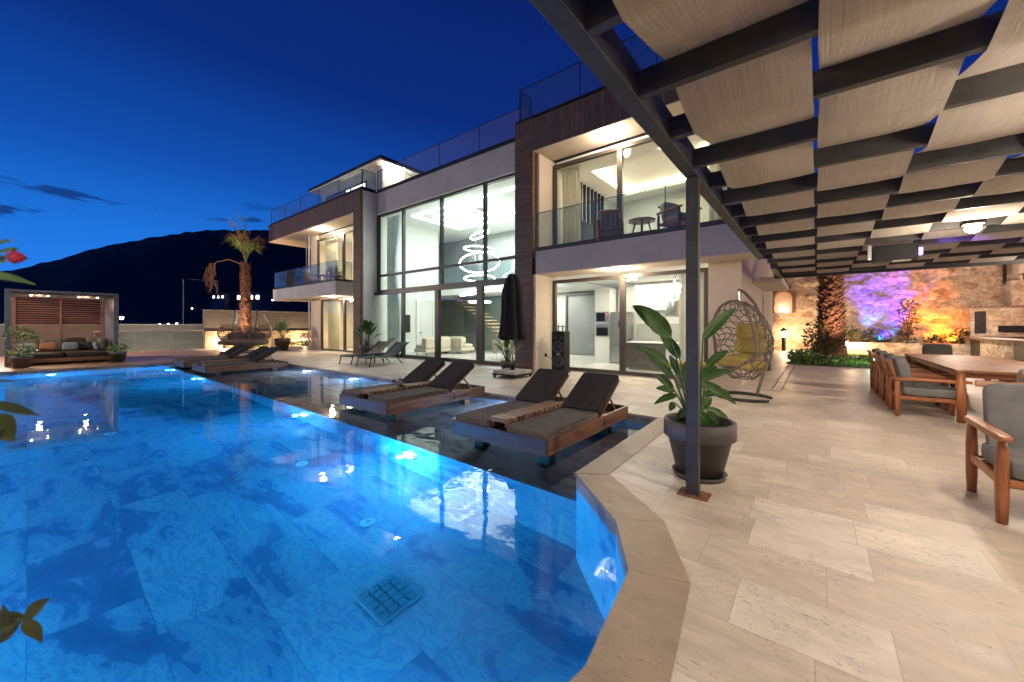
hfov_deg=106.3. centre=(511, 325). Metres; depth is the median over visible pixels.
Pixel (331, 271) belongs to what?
balcony armchair
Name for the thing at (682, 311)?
curtain
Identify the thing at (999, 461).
teak armchair
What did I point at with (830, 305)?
palm tree
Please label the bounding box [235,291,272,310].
house
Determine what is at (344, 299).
window
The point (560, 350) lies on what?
loudspeaker
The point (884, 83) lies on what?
pergola
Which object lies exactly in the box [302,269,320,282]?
balcony armchair
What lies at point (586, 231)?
television
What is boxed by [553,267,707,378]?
window
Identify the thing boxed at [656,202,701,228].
balcony armchair
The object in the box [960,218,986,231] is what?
flood lamp
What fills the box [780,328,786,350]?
garden lamp
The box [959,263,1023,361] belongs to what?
stone barbecue
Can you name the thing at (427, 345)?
chaise sofa
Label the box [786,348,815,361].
bush
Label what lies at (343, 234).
window
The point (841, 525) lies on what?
travertine deck
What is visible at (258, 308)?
dark tree
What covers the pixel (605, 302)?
oven tower
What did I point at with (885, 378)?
dining armchair
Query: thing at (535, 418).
double daybed
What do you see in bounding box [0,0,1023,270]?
sky
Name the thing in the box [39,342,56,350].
throw pillow
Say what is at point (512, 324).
closed umbrella
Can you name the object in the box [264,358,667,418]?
pool back coping
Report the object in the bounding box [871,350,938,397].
dining armchair
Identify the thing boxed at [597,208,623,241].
balcony armchair
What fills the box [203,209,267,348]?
palm tree
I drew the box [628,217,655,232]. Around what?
round table
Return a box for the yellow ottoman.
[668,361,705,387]
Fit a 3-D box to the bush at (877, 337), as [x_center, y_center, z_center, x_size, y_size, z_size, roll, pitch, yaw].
[18.721,0.569,19.730,1.245,0.860,0.762,0,0,38]
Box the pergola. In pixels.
[529,0,1023,501]
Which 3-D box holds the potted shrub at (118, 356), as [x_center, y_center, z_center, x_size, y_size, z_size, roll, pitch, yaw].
[-15.683,0.965,15.292,0.659,0.931,0.713,0,0,38]
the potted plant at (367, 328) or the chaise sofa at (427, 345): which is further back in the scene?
the chaise sofa at (427, 345)
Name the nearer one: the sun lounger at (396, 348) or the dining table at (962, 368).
the dining table at (962, 368)
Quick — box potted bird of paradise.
[632,305,736,484]
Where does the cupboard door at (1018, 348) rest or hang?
in the stone barbecue
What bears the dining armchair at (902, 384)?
on the travertine deck at (841, 525)
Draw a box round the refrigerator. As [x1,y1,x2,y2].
[610,312,632,362]
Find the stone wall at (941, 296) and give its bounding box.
[773,264,1023,350]
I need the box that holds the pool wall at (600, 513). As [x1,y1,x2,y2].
[288,365,655,537]
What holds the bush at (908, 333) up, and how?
in the planter wall at (899, 349)
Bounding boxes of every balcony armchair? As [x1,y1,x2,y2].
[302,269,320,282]
[326,266,343,279]
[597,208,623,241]
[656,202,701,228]
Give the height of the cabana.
2.750 m
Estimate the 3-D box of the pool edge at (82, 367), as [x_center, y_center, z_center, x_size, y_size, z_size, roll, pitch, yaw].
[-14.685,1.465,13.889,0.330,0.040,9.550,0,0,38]
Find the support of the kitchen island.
on the villa
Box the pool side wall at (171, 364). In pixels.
[0,363,626,576]
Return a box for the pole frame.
[183,279,217,323]
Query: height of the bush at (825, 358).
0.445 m
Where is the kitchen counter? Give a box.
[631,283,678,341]
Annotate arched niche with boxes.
[773,290,795,312]
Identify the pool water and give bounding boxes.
[0,365,647,681]
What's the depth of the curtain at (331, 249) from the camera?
22.53 m
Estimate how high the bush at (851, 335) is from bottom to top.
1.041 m
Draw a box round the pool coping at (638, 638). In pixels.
[569,417,690,681]
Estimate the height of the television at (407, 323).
0.920 m
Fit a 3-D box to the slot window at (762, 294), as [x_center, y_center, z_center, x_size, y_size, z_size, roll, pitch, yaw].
[8.467,-0.100,12.939,0.015,1.900,0.400,0,0,38]
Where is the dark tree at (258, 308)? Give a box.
[256,305,267,310]
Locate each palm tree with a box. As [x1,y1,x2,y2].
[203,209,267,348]
[815,168,848,356]
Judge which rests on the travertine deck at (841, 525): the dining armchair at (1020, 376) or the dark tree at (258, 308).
the dining armchair at (1020, 376)
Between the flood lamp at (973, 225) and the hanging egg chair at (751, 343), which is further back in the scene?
the hanging egg chair at (751, 343)
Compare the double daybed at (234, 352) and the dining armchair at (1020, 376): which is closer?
the dining armchair at (1020, 376)
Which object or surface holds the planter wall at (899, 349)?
on the travertine deck at (841, 525)
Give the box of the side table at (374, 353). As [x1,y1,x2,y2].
[365,352,383,363]
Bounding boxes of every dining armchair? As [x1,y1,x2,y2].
[867,348,926,390]
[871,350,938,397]
[877,353,953,410]
[885,356,972,415]
[917,343,955,384]
[1016,369,1023,382]
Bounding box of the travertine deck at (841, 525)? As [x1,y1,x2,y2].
[191,345,1023,681]
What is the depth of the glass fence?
22.77 m
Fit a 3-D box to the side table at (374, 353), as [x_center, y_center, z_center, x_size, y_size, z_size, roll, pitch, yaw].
[-5.276,1.245,14.763,0.500,0.410,0.500,0,0,26]
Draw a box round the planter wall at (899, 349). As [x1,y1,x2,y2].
[847,342,969,355]
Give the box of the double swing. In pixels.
[217,310,272,352]
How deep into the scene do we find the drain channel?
10.31 m
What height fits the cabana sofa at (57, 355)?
0.853 m
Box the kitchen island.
[626,341,678,370]
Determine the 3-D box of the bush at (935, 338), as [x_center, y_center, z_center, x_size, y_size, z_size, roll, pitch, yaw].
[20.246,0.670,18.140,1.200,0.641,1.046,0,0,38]
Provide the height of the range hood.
1.330 m
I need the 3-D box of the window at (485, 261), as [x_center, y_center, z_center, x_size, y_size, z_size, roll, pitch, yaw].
[-2.942,-3.495,15.938,9.160,3.770,0.140,0,0,38]
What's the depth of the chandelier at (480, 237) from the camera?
18.06 m
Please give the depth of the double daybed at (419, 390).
7.52 m
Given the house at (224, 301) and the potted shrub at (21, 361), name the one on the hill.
the house at (224, 301)
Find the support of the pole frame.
on the hill
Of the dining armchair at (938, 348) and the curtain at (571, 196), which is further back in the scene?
the curtain at (571, 196)
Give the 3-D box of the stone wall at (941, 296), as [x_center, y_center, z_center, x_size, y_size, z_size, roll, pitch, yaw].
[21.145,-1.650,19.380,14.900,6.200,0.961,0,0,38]
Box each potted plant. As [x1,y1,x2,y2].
[272,320,290,350]
[352,319,379,355]
[495,338,524,368]
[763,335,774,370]
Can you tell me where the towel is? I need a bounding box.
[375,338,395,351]
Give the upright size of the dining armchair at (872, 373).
0.934 m
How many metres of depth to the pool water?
2.85 m
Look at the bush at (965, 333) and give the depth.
17.78 m
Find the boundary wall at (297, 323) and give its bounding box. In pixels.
[203,310,310,348]
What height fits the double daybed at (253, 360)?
1.230 m
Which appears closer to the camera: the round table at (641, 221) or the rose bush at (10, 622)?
the rose bush at (10, 622)
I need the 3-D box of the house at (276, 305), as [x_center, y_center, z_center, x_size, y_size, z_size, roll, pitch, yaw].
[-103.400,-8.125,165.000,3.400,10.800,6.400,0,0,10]
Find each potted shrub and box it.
[1,325,39,367]
[105,338,130,361]
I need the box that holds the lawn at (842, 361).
[786,354,904,367]
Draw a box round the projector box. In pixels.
[867,242,922,263]
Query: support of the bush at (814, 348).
on the lawn at (842, 361)
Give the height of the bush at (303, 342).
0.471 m
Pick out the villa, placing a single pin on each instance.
(600, 137)
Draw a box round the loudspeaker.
[552,326,570,372]
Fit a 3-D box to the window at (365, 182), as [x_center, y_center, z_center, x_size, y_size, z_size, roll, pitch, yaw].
[-10.182,-7.425,23.468,4.700,1.750,0.080,0,0,38]
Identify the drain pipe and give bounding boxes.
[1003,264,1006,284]
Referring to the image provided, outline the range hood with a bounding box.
[665,277,678,316]
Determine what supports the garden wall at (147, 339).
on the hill
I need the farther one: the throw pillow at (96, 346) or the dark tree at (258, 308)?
the dark tree at (258, 308)
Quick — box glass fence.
[94,330,204,350]
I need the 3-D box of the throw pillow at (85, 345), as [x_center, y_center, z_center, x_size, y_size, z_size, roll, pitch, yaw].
[-17.885,0.839,16.073,0.232,0.340,0.461,0,0,38]
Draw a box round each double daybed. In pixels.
[173,344,251,367]
[192,346,287,373]
[339,359,484,415]
[452,368,627,457]
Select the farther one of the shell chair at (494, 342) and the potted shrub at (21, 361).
the shell chair at (494, 342)
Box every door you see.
[416,299,433,344]
[566,293,594,354]
[970,339,979,355]
[1014,343,1023,361]
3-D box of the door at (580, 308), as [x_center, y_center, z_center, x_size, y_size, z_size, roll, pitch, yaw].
[3.380,-0.065,18.809,1.690,2.970,0.090,0,0,38]
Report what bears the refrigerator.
on the villa
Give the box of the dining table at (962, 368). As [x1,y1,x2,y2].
[904,353,1023,422]
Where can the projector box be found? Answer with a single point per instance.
(897, 253)
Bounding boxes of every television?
[406,315,409,331]
[581,220,592,240]
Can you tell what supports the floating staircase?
on the villa
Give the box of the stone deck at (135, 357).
[0,349,218,370]
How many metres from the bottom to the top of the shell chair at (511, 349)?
0.838 m
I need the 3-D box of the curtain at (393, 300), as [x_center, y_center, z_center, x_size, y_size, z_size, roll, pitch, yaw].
[-5.670,-1.925,18.454,1.100,6.650,0.140,0,0,38]
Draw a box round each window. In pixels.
[317,230,352,281]
[321,297,352,351]
[326,181,366,200]
[374,280,505,365]
[377,173,514,291]
[553,137,732,244]
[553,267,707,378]
[762,294,763,315]
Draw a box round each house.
[212,293,235,309]
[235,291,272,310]
[273,301,279,311]
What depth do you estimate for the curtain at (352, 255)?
21.02 m
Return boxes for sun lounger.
[339,341,389,364]
[356,342,409,367]
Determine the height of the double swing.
2.301 m
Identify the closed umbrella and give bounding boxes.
[492,273,532,378]
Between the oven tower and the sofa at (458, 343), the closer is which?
the oven tower
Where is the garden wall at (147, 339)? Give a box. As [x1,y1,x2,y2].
[0,324,202,356]
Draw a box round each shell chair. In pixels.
[492,340,505,358]
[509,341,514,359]
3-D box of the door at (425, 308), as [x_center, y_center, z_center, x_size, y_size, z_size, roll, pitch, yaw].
[-4.736,-0.015,20.999,0.095,2.870,1.210,0,0,38]
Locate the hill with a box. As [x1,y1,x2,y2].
[0,229,310,323]
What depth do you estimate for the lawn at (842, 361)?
14.50 m
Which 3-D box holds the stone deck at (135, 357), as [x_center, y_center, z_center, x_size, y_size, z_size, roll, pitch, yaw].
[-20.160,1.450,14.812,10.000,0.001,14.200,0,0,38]
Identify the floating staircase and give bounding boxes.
[453,296,499,334]
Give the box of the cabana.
[4,289,118,366]
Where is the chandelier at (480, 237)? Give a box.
[459,208,499,302]
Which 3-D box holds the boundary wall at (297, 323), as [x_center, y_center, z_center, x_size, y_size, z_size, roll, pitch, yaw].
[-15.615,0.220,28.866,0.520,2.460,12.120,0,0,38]
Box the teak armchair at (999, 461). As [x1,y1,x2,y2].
[964,380,1023,524]
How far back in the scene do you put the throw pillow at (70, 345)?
15.59 m
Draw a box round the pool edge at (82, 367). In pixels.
[0,362,172,372]
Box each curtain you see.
[326,236,337,278]
[328,300,339,349]
[352,232,352,279]
[387,214,400,353]
[562,166,580,243]
[679,272,703,361]
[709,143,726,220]
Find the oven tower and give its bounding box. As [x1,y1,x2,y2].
[595,288,615,361]
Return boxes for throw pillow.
[18,343,36,351]
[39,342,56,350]
[62,342,78,349]
[78,342,92,349]
[92,342,99,349]
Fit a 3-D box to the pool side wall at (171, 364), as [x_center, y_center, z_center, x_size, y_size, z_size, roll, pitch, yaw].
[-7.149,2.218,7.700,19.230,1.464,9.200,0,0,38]
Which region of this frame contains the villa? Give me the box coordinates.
[268,34,788,385]
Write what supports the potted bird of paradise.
on the travertine deck at (841, 525)
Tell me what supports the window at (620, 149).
in the villa
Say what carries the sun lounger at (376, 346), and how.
on the travertine deck at (841, 525)
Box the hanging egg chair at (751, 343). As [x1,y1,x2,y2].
[712,289,773,402]
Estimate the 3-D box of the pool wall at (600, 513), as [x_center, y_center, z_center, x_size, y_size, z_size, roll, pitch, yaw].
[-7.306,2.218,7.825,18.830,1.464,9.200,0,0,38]
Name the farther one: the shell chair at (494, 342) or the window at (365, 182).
the window at (365, 182)
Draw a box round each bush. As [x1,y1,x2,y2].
[0,239,48,642]
[294,340,310,345]
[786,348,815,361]
[801,320,828,354]
[804,354,842,363]
[845,325,862,341]
[860,328,892,342]
[894,298,921,342]
[922,333,958,343]
[951,328,969,343]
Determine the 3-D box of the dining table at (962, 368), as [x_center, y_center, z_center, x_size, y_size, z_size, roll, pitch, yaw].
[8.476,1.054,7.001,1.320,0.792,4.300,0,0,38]
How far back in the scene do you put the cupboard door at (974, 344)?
16.48 m
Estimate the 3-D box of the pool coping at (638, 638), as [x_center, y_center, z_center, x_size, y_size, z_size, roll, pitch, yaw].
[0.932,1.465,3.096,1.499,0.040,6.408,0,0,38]
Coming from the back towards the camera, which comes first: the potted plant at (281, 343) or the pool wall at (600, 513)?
the potted plant at (281, 343)
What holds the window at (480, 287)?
in the villa
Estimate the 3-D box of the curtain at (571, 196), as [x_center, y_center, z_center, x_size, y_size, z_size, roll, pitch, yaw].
[1.950,-3.740,12.613,0.700,2.820,0.100,0,0,38]
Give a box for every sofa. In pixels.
[8,337,110,363]
[414,337,450,355]
[434,336,473,353]
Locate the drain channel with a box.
[724,365,859,390]
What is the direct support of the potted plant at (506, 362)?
on the travertine deck at (841, 525)
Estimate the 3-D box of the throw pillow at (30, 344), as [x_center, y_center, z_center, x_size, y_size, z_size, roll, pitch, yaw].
[-18.491,0.841,14.664,0.230,0.340,0.463,0,0,28]
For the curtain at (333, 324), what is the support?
hanging from the villa
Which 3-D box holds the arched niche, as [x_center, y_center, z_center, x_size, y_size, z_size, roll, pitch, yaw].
[16.256,-1.430,23.015,1.222,1.560,0.610,0,0,38]

